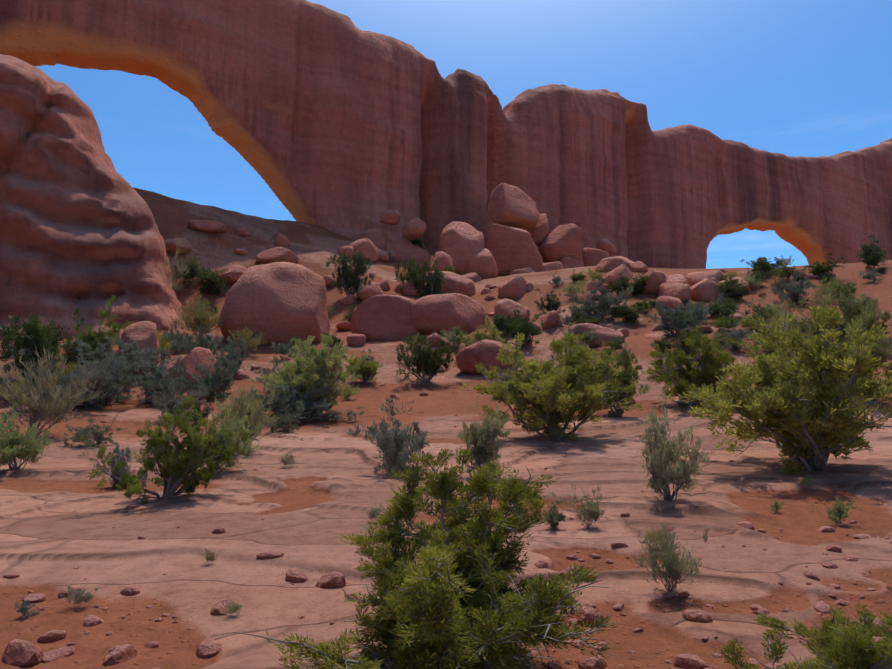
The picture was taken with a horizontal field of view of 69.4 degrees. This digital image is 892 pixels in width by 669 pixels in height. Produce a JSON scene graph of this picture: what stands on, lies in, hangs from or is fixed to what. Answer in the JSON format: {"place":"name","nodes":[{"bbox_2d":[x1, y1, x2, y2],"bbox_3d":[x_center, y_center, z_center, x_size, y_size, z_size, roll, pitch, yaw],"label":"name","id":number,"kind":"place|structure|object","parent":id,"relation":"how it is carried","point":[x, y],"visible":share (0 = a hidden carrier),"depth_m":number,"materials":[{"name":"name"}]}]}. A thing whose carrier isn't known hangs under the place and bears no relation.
{"place":"outdoors","nodes":[
{"label":"outdoors","id":0,"kind":"place"},
{"bbox_2d":[0,187,891,668],"bbox_3d":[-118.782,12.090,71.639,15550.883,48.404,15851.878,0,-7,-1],"label":"desert ground","id":1,"kind":"structure","parent":0,"point":[50,539],"depth_m":8.33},
{"bbox_2d":[0,365,23,398],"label":"sage shrub","id":2,"kind":"object","parent":1,"relation":"on","point":[10,381],"visible":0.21,"depth_m":21.28,"materials":[{"name":"green plant"}]},
{"bbox_2d":[0,378,48,411],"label":"dry shrub","id":3,"kind":"object","parent":1,"relation":"on","point":[16,393],"visible":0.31,"depth_m":19.22,"materials":[{"name":"green plant"}]},
{"bbox_2d":[13,599,38,617],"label":"sage shrub","id":4,"kind":"object","parent":1,"relation":"on","point":[23,608],"visible":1,"depth_m":4.86,"materials":[{"name":"green plant"}]},
{"bbox_2d":[0,402,54,469],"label":"light shrub","id":5,"kind":"object","parent":1,"relation":"on","point":[10,443],"visible":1,"depth_m":11.67,"materials":[{"name":"green plant"}]},
{"bbox_2d":[0,315,58,347],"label":"dry shrub","id":6,"kind":"object","parent":1,"relation":"on","point":[21,329],"visible":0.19,"depth_m":30.85,"materials":[{"name":"green plant"}]},
{"bbox_2d":[0,308,84,393],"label":"dark shrub","id":7,"kind":"object","parent":1,"relation":"on","point":[38,333],"visible":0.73,"depth_m":21.59,"materials":[{"name":"green plant"}]},
{"bbox_2d":[0,345,106,438],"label":"dry shrub","id":8,"kind":"object","parent":1,"relation":"on","point":[43,404],"visible":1,"depth_m":16.09,"materials":[{"name":"green plant"}]},
{"bbox_2d":[54,360,96,383],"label":"juniper shrub","id":9,"kind":"object","parent":1,"relation":"on","point":[71,366],"visible":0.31,"depth_m":21.80,"materials":[{"name":"green plant"}]},
{"bbox_2d":[60,585,99,608],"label":"dry shrub","id":10,"kind":"object","parent":1,"relation":"on","point":[78,594],"visible":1,"depth_m":5.08,"materials":[{"name":"green plant"}]},
{"bbox_2d":[56,338,112,369],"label":"dark shrub","id":11,"kind":"object","parent":1,"relation":"on","point":[71,356],"visible":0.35,"depth_m":25.33,"materials":[{"name":"green plant"}]},
{"bbox_2d":[0,54,182,337],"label":"sandstone buttress","id":12,"kind":"object","parent":1,"relation":"on","point":[76,217],"visible":0.56,"depth_m":37.51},
{"bbox_2d":[60,365,122,407],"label":"sage shrub","id":13,"kind":"object","parent":1,"relation":"on","point":[89,405],"visible":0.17,"depth_m":21.28,"materials":[{"name":"green plant"}]},
{"bbox_2d":[57,415,127,447],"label":"sage shrub","id":14,"kind":"object","parent":1,"relation":"on","point":[99,436],"visible":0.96,"depth_m":15.09,"materials":[{"name":"green plant"}]},
{"bbox_2d":[67,296,129,350],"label":"juniper shrub","id":15,"kind":"object","parent":1,"relation":"on","point":[94,337],"visible":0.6,"depth_m":28.63,"materials":[{"name":"green plant"}]},
{"bbox_2d":[55,348,148,409],"bbox_3d":[-11.644,1.672,21.444,3.206,2.422,3.117,-1,-7,11],"label":"sage shrub","id":16,"kind":"object","parent":1,"relation":"on","point":[117,368],"visible":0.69,"depth_m":21.05,"materials":[{"name":"green plant"}]},
{"bbox_2d":[93,440,153,488],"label":"sage shrub","id":17,"kind":"object","parent":1,"relation":"on","point":[119,456],"visible":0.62,"depth_m":10.74,"materials":[{"name":"green plant"}]},
{"bbox_2d":[70,332,188,377],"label":"sage shrub","id":18,"kind":"object","parent":1,"relation":"on","point":[130,355],"visible":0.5,"depth_m":25.59,"materials":[{"name":"green plant"}]},
{"bbox_2d":[78,394,249,504],"bbox_3d":[-4.063,1.681,9.464,1.629,1.624,1.904,-1,-7,9],"label":"juniper shrub","id":19,"kind":"object","parent":1,"relation":"on","point":[178,466],"visible":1,"depth_m":9.57,"materials":[{"name":"green plant"}]},
{"bbox_2d":[121,356,206,408],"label":"sage shrub","id":20,"kind":"object","parent":1,"relation":"on","point":[158,385],"visible":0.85,"depth_m":22.19,"materials":[{"name":"green plant"}]},
{"bbox_2d":[157,328,172,353],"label":"dry shrub","id":21,"kind":"object","parent":1,"relation":"on","point":[166,344],"visible":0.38,"depth_m":30.55,"materials":[{"name":"green plant"}]},
{"bbox_2d":[141,384,196,418],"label":"sage shrub","id":22,"kind":"object","parent":1,"relation":"on","point":[162,405],"visible":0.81,"depth_m":19.14,"materials":[{"name":"green plant"}]},
{"bbox_2d":[158,321,192,351],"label":"sage shrub","id":23,"kind":"object","parent":1,"relation":"on","point":[173,337],"visible":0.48,"depth_m":32.24,"materials":[{"name":"green plant"}]},
{"bbox_2d":[163,236,190,289],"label":"dry shrub","id":24,"kind":"object","parent":1,"relation":"on","point":[182,266],"visible":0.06,"depth_m":45.41,"materials":[{"name":"green plant"}]},
{"bbox_2d":[173,251,201,285],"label":"juniper shrub","id":25,"kind":"object","parent":1,"relation":"on","point":[191,275],"visible":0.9,"depth_m":47.15,"materials":[{"name":"green plant"}]},
{"bbox_2d":[175,400,222,424],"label":"dark shrub","id":26,"kind":"object","parent":1,"relation":"on","point":[205,412],"visible":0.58,"depth_m":18.91,"materials":[{"name":"green plant"}]},
{"bbox_2d":[170,294,227,341],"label":"dry shrub","id":27,"kind":"object","parent":1,"relation":"on","point":[201,318],"visible":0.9,"depth_m":33.83,"materials":[{"name":"green plant"}]},
{"bbox_2d":[175,324,230,353],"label":"sage shrub","id":28,"kind":"object","parent":1,"relation":"on","point":[203,342],"visible":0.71,"depth_m":30.83,"materials":[{"name":"green plant"}]},
{"bbox_2d":[197,266,227,295],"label":"dark shrub","id":29,"kind":"object","parent":1,"relation":"on","point":[211,284],"visible":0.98,"depth_m":46.32,"materials":[{"name":"green plant"}]},
{"bbox_2d":[187,353,241,399],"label":"sage shrub","id":30,"kind":"object","parent":1,"relation":"on","point":[222,374],"visible":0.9,"depth_m":23.61,"materials":[{"name":"green plant"}]},
{"bbox_2d":[193,398,259,469],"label":"light shrub","id":31,"kind":"object","parent":1,"relation":"on","point":[232,423],"visible":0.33,"depth_m":11.93,"materials":[{"name":"green plant"}]},
{"bbox_2d":[212,335,248,373],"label":"sage shrub","id":32,"kind":"object","parent":1,"relation":"on","point":[231,350],"visible":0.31,"depth_m":27.82,"materials":[{"name":"green plant"}]},
{"bbox_2d":[222,600,249,614],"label":"dry shrub","id":33,"kind":"object","parent":1,"relation":"on","point":[233,607],"visible":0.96,"depth_m":4.90,"materials":[{"name":"green plant"}]},
{"bbox_2d":[203,386,280,451],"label":"dry shrub","id":34,"kind":"object","parent":1,"relation":"on","point":[253,423],"visible":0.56,"depth_m":14.57,"materials":[{"name":"green plant"}]},
{"bbox_2d":[229,392,260,429],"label":"light shrub","id":35,"kind":"object","parent":1,"relation":"on","point":[249,412],"visible":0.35,"depth_m":17.31,"materials":[{"name":"green plant"}]},
{"bbox_2d":[228,326,269,355],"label":"dry shrub","id":36,"kind":"object","parent":1,"relation":"on","point":[250,345],"visible":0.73,"depth_m":31.88,"materials":[{"name":"green plant"}]},
{"bbox_2d":[236,386,265,409],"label":"dry shrub","id":37,"kind":"object","parent":1,"relation":"on","point":[253,393],"visible":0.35,"depth_m":20.58,"materials":[{"name":"green plant"}]},
{"bbox_2d":[254,356,296,393],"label":"sage shrub","id":38,"kind":"object","parent":1,"relation":"on","point":[265,372],"visible":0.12,"depth_m":24.45,"materials":[{"name":"green plant"}]},
{"bbox_2d":[267,340,299,358],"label":"sage shrub","id":39,"kind":"object","parent":1,"relation":"on","point":[282,348],"visible":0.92,"depth_m":31.39,"materials":[{"name":"green plant"}]},
{"bbox_2d":[267,406,305,432],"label":"sage shrub","id":40,"kind":"object","parent":1,"relation":"on","point":[283,423],"visible":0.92,"depth_m":17.54,"materials":[{"name":"green plant"}]},
{"bbox_2d":[277,450,296,466],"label":"dry shrub","id":41,"kind":"object","parent":1,"relation":"on","point":[286,459],"visible":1,"depth_m":12.28,"materials":[{"name":"green plant"}]},
{"bbox_2d":[246,334,367,416],"bbox_3d":[-4.405,1.309,20.869,3.334,2.811,3.748,4,-8,-31],"label":"light shrub","id":42,"kind":"object","parent":1,"relation":"on","point":[306,369],"visible":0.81,"depth_m":20.36,"materials":[{"name":"green plant"}]},
{"bbox_2d":[256,375,364,422],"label":"sage shrub","id":43,"kind":"object","parent":1,"relation":"on","point":[300,405],"visible":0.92,"depth_m":19.61,"materials":[{"name":"green plant"}]},
{"bbox_2d":[321,332,344,349],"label":"dark shrub","id":44,"kind":"object","parent":1,"relation":"on","point":[335,340],"visible":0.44,"depth_m":33.19,"materials":[{"name":"green plant"}]},
{"bbox_2d":[325,247,373,298],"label":"dark shrub","id":45,"kind":"object","parent":1,"relation":"on","point":[345,281],"visible":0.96,"depth_m":47.09,"materials":[{"name":"green plant"}]},
{"bbox_2d":[344,353,383,383],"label":"light shrub","id":46,"kind":"object","parent":1,"relation":"on","point":[370,366],"visible":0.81,"depth_m":27.39,"materials":[{"name":"green plant"}]},
{"bbox_2d":[364,503,384,519],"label":"dry shrub","id":47,"kind":"object","parent":1,"relation":"on","point":[372,513],"visible":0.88,"depth_m":7.99,"materials":[{"name":"green plant"}]},
{"bbox_2d":[347,397,429,476],"bbox_3d":[-0.924,1.934,12.095,1.413,1.513,1.828,-1,-7,12],"label":"sage shrub","id":48,"kind":"object","parent":1,"relation":"on","point":[396,452],"visible":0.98,"depth_m":11.79,"materials":[{"name":"green plant"}]},
{"bbox_2d":[232,447,617,668],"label":"shrub","id":49,"kind":"object","parent":1,"relation":"on","point":[440,604],"visible":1,"depth_m":3.69,"materials":[{"name":"green plant"}]},
{"bbox_2d":[409,267,446,295],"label":"dark shrub","id":50,"kind":"object","parent":1,"relation":"on","point":[433,288],"visible":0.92,"depth_m":47.48,"materials":[{"name":"green plant"}]},
{"bbox_2d":[395,329,463,382],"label":"dark shrub","id":51,"kind":"object","parent":1,"relation":"on","point":[426,362],"visible":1,"depth_m":27.77,"materials":[{"name":"green plant"}]},
{"bbox_2d":[0,0,891,268],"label":"sandstone fin","id":52,"kind":"object","parent":1,"relation":"on","point":[319,115],"visible":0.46,"depth_m":76.28,"materials":[{"name":"stone"}]},
{"bbox_2d":[1,405,891,668],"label":"scattered stones","id":53,"kind":"object","parent":1,"relation":"on","point":[20,653],"visible":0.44,"depth_m":4.79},
{"bbox_2d":[439,325,465,345],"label":"dry shrub","id":54,"kind":"object","parent":1,"relation":"on","point":[448,335],"visible":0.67,"depth_m":33.77,"materials":[{"name":"green plant"}]},
{"bbox_2d":[17,183,891,409],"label":"boulders","id":55,"kind":"object","parent":1,"relation":"on","point":[278,296],"visible":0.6,"depth_m":39.29,"materials":[{"name":"stone"}]},
{"bbox_2d":[394,252,439,292],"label":"dark shrub","id":56,"kind":"object","parent":55,"relation":"on","point":[411,272],"visible":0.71,"depth_m":49.24,"materials":[{"name":"green plant"}]},
{"bbox_2d":[456,318,506,347],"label":"light shrub","id":57,"kind":"object","parent":1,"relation":"on","point":[467,340],"visible":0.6,"depth_m":32.16,"materials":[{"name":"green plant"}]},
{"bbox_2d":[456,403,511,472],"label":"light shrub","id":58,"kind":"object","parent":1,"relation":"on","point":[483,451],"visible":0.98,"depth_m":11.52,"materials":[{"name":"green plant"}]},
{"bbox_2d":[484,363,516,382],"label":"dry shrub","id":59,"kind":"object","parent":1,"relation":"on","point":[505,377],"visible":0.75,"depth_m":26.22,"materials":[{"name":"green plant"}]},
{"bbox_2d":[482,313,522,336],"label":"dark shrub","id":60,"kind":"object","parent":1,"relation":"on","point":[500,321],"visible":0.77,"depth_m":35.93,"materials":[{"name":"green plant"}]},
{"bbox_2d":[494,370,522,396],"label":"light shrub","id":61,"kind":"object","parent":1,"relation":"on","point":[509,390],"visible":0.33,"depth_m":23.50,"materials":[{"name":"green plant"}]},
{"bbox_2d":[492,309,542,346],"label":"dark shrub","id":62,"kind":"object","parent":1,"relation":"on","point":[523,326],"visible":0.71,"depth_m":32.93,"materials":[{"name":"green plant"}]},
{"bbox_2d":[534,289,565,313],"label":"dark shrub","id":63,"kind":"object","parent":1,"relation":"on","point":[552,304],"visible":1,"depth_m":39.85,"materials":[{"name":"green plant"}]},
{"bbox_2d":[537,492,565,529],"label":"juniper shrub","id":64,"kind":"object","parent":1,"relation":"on","point":[554,517],"visible":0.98,"depth_m":7.52,"materials":[{"name":"green plant"}]},
{"bbox_2d":[456,332,650,440],"bbox_3d":[2.660,1.215,15.887,4.301,2.750,3.825,-3,-8,25],"label":"light shrub","id":65,"kind":"object","parent":1,"relation":"on","point":[553,395],"visible":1,"depth_m":15.69,"materials":[{"name":"green plant"}]},
{"bbox_2d":[559,279,587,298],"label":"dry shrub","id":66,"kind":"object","parent":1,"relation":"on","point":[571,289],"visible":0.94,"depth_m":43.65,"materials":[{"name":"green plant"}]},
{"bbox_2d":[555,307,594,328],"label":"sage shrub","id":67,"kind":"object","parent":1,"relation":"on","point":[568,319],"visible":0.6,"depth_m":36.39,"materials":[{"name":"green plant"}]},
{"bbox_2d":[569,269,590,281],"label":"juniper shrub","id":68,"kind":"object","parent":1,"relation":"on","point":[580,276],"visible":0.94,"depth_m":48.72,"materials":[{"name":"green plant"}]},
{"bbox_2d":[562,322,600,344],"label":"juniper shrub","id":69,"kind":"object","parent":1,"relation":"on","point":[585,335],"visible":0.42,"depth_m":31.55,"materials":[{"name":"green plant"}]},
{"bbox_2d":[567,484,607,528],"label":"dry shrub","id":70,"kind":"object","parent":1,"relation":"on","point":[592,510],"visible":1,"depth_m":7.54,"materials":[{"name":"green plant"}]},
{"bbox_2d":[572,313,607,324],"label":"dark shrub","id":71,"kind":"object","parent":1,"relation":"on","point":[593,320],"visible":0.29,"depth_m":33.74,"materials":[{"name":"green plant"}]},
{"bbox_2d":[557,277,633,320],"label":"sage shrub","id":72,"kind":"object","parent":1,"relation":"on","point":[604,299],"visible":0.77,"depth_m":36.81,"materials":[{"name":"green plant"}]},
{"bbox_2d":[587,341,640,417],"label":"juniper shrub","id":73,"kind":"object","parent":1,"relation":"on","point":[625,377],"visible":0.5,"depth_m":18.80,"materials":[{"name":"green plant"}]},
{"bbox_2d":[603,272,628,295],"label":"dark shrub","id":74,"kind":"object","parent":1,"relation":"on","point":[618,283],"visible":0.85,"depth_m":41.56,"materials":[{"name":"green plant"}]},
{"bbox_2d":[608,303,647,322],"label":"dark shrub","id":75,"kind":"object","parent":1,"relation":"on","point":[621,312],"visible":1,"depth_m":35.95,"materials":[{"name":"green plant"}]},
{"bbox_2d":[622,273,650,294],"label":"dark shrub","id":76,"kind":"object","parent":1,"relation":"on","point":[639,285],"visible":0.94,"depth_m":41.08,"materials":[{"name":"green plant"}]},
{"bbox_2d":[638,527,677,545],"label":"dry shrub","id":77,"kind":"object","parent":1,"relation":"on","point":[649,535],"visible":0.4,"depth_m":6.61,"materials":[{"name":"green plant"}]},
{"bbox_2d":[651,335,674,351],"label":"dark shrub","id":78,"kind":"object","parent":1,"relation":"on","point":[665,345],"visible":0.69,"depth_m":28.82,"materials":[{"name":"green plant"}]},
{"bbox_2d":[631,520,708,594],"bbox_3d":[1.836,1.892,5.417,0.536,0.644,0.676,4,-8,-32],"label":"dry shrub","id":79,"kind":"object","parent":1,"relation":"on","point":[672,566],"visible":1,"depth_m":5.36,"materials":[{"name":"green plant"}]},
{"bbox_2d":[637,392,710,500],"bbox_3d":[3.056,1.542,8.862,1.127,1.559,0.867,4,-8,-30],"label":"light shrub","id":80,"kind":"object","parent":1,"relation":"on","point":[660,454],"visible":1,"depth_m":8.77,"materials":[{"name":"green plant"}]},
{"bbox_2d":[646,300,706,336],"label":"sage shrub","id":81,"kind":"object","parent":1,"relation":"on","point":[675,321],"visible":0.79,"depth_m":31.63,"materials":[{"name":"green plant"}]},
{"bbox_2d":[670,330,702,354],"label":"dark shrub","id":82,"kind":"object","parent":1,"relation":"on","point":[682,344],"visible":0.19,"depth_m":27.32,"materials":[{"name":"green plant"}]},
{"bbox_2d":[641,324,738,406],"bbox_3d":[7.821,0.941,20.111,3.292,2.746,3.847,-1,-7,10],"label":"juniper shrub","id":83,"kind":"object","parent":1,"relation":"on","point":[694,379],"visible":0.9,"depth_m":20.20,"materials":[{"name":"green plant"}]},
{"bbox_2d":[684,302,712,324],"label":"sage shrub","id":84,"kind":"object","parent":1,"relation":"on","point":[698,308],"visible":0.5,"depth_m":32.47,"materials":[{"name":"green plant"}]},
{"bbox_2d":[694,302,738,320],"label":"dark shrub","id":85,"kind":"object","parent":1,"relation":"on","point":[716,309],"visible":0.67,"depth_m":34.10,"materials":[{"name":"green plant"}]},
{"bbox_2d":[705,311,739,329],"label":"juniper shrub","id":86,"kind":"object","parent":1,"relation":"on","point":[718,323],"visible":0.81,"depth_m":31.45,"materials":[{"name":"green plant"}]},
{"bbox_2d":[711,318,755,350],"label":"sage shrub","id":87,"kind":"object","parent":1,"relation":"on","point":[739,335],"visible":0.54,"depth_m":28.02,"materials":[{"name":"green plant"}]},
{"bbox_2d":[719,281,748,299],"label":"dark shrub","id":88,"kind":"object","parent":1,"relation":"on","point":[733,290],"visible":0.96,"depth_m":38.48,"materials":[{"name":"green plant"}]},
{"bbox_2d":[740,256,784,275],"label":"dark shrub","id":89,"kind":"object","parent":1,"relation":"on","point":[764,265],"visible":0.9,"depth_m":42.92,"materials":[{"name":"green plant"}]},
{"bbox_2d":[737,295,788,333],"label":"juniper shrub","id":90,"kind":"object","parent":1,"relation":"on","point":[765,317],"visible":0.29,"depth_m":30.43,"materials":[{"name":"green plant"}]},
{"bbox_2d":[746,313,790,354],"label":"juniper shrub","id":91,"kind":"object","parent":1,"relation":"on","point":[758,344],"visible":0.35,"depth_m":26.72,"materials":[{"name":"green plant"}]},
{"bbox_2d":[660,303,891,473],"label":"light shrub","id":92,"kind":"object","parent":1,"relation":"on","point":[792,407],"visible":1,"depth_m":10.64,"materials":[{"name":"green plant"}]},
{"bbox_2d":[766,255,793,280],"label":"juniper shrub","id":93,"kind":"object","parent":1,"relation":"on","point":[784,268],"visible":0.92,"depth_m":40.58,"materials":[{"name":"green plant"}]},
{"bbox_2d":[756,299,807,316],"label":"dry shrub","id":94,"kind":"object","parent":1,"relation":"on","point":[782,305],"visible":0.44,"depth_m":33.40,"materials":[{"name":"green plant"}]},
{"bbox_2d":[769,270,819,302],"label":"sage shrub","id":95,"kind":"object","parent":1,"relation":"on","point":[794,291],"visible":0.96,"depth_m":36.21,"materials":[{"name":"green plant"}]},
{"bbox_2d":[718,603,891,668],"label":"shrub","id":96,"kind":"object","parent":1,"relation":"on","point":[855,645],"visible":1,"depth_m":2.91,"materials":[{"name":"green plant"}]},
{"bbox_2d":[763,289,861,341],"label":"juniper shrub","id":97,"kind":"object","parent":1,"relation":"on","point":[796,322],"visible":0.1,"depth_m":28.21,"materials":[{"name":"green plant"}]},
{"bbox_2d":[790,253,847,277],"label":"dark shrub","id":98,"kind":"object","parent":1,"relation":"on","point":[819,269],"visible":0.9,"depth_m":39.65,"materials":[{"name":"green plant"}]},
{"bbox_2d":[809,290,835,306],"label":"dry shrub","id":99,"kind":"object","parent":1,"relation":"on","point":[817,301],"visible":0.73,"depth_m":33.97,"materials":[{"name":"green plant"}]},
{"bbox_2d":[811,285,837,299],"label":"dry shrub","id":100,"kind":"object","parent":1,"relation":"on","point":[822,291],"visible":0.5,"depth_m":35.29,"materials":[{"name":"green plant"}]},
{"bbox_2d":[769,277,891,404],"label":"juniper shrub","id":101,"kind":"object","parent":1,"relation":"on","point":[867,320],"visible":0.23,"depth_m":19.28,"materials":[{"name":"green plant"}]},
{"bbox_2d":[824,496,858,524],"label":"light shrub","id":102,"kind":"object","parent":1,"relation":"on","point":[841,513],"visible":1,"depth_m":7.71,"materials":[{"name":"green plant"}]},
{"bbox_2d":[832,282,858,298],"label":"dark shrub","id":103,"kind":"object","parent":1,"relation":"on","point":[849,286],"visible":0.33,"depth_m":34.52,"materials":[{"name":"green plant"}]},
{"bbox_2d":[857,268,884,281],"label":"sage shrub","id":104,"kind":"object","parent":1,"relation":"on","point":[869,275],"visible":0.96,"depth_m":36.71,"materials":[{"name":"green plant"}]},
{"bbox_2d":[856,233,888,269],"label":"dark shrub","id":105,"kind":"object","parent":1,"relation":"on","point":[869,257],"visible":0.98,"depth_m":39.78,"materials":[{"name":"green plant"}]},
{"bbox_2d":[35,0,891,268],"label":"sky","id":106,"kind":"structure","parent":0,"point":[806,78],"materials":[{"name":"blue"}]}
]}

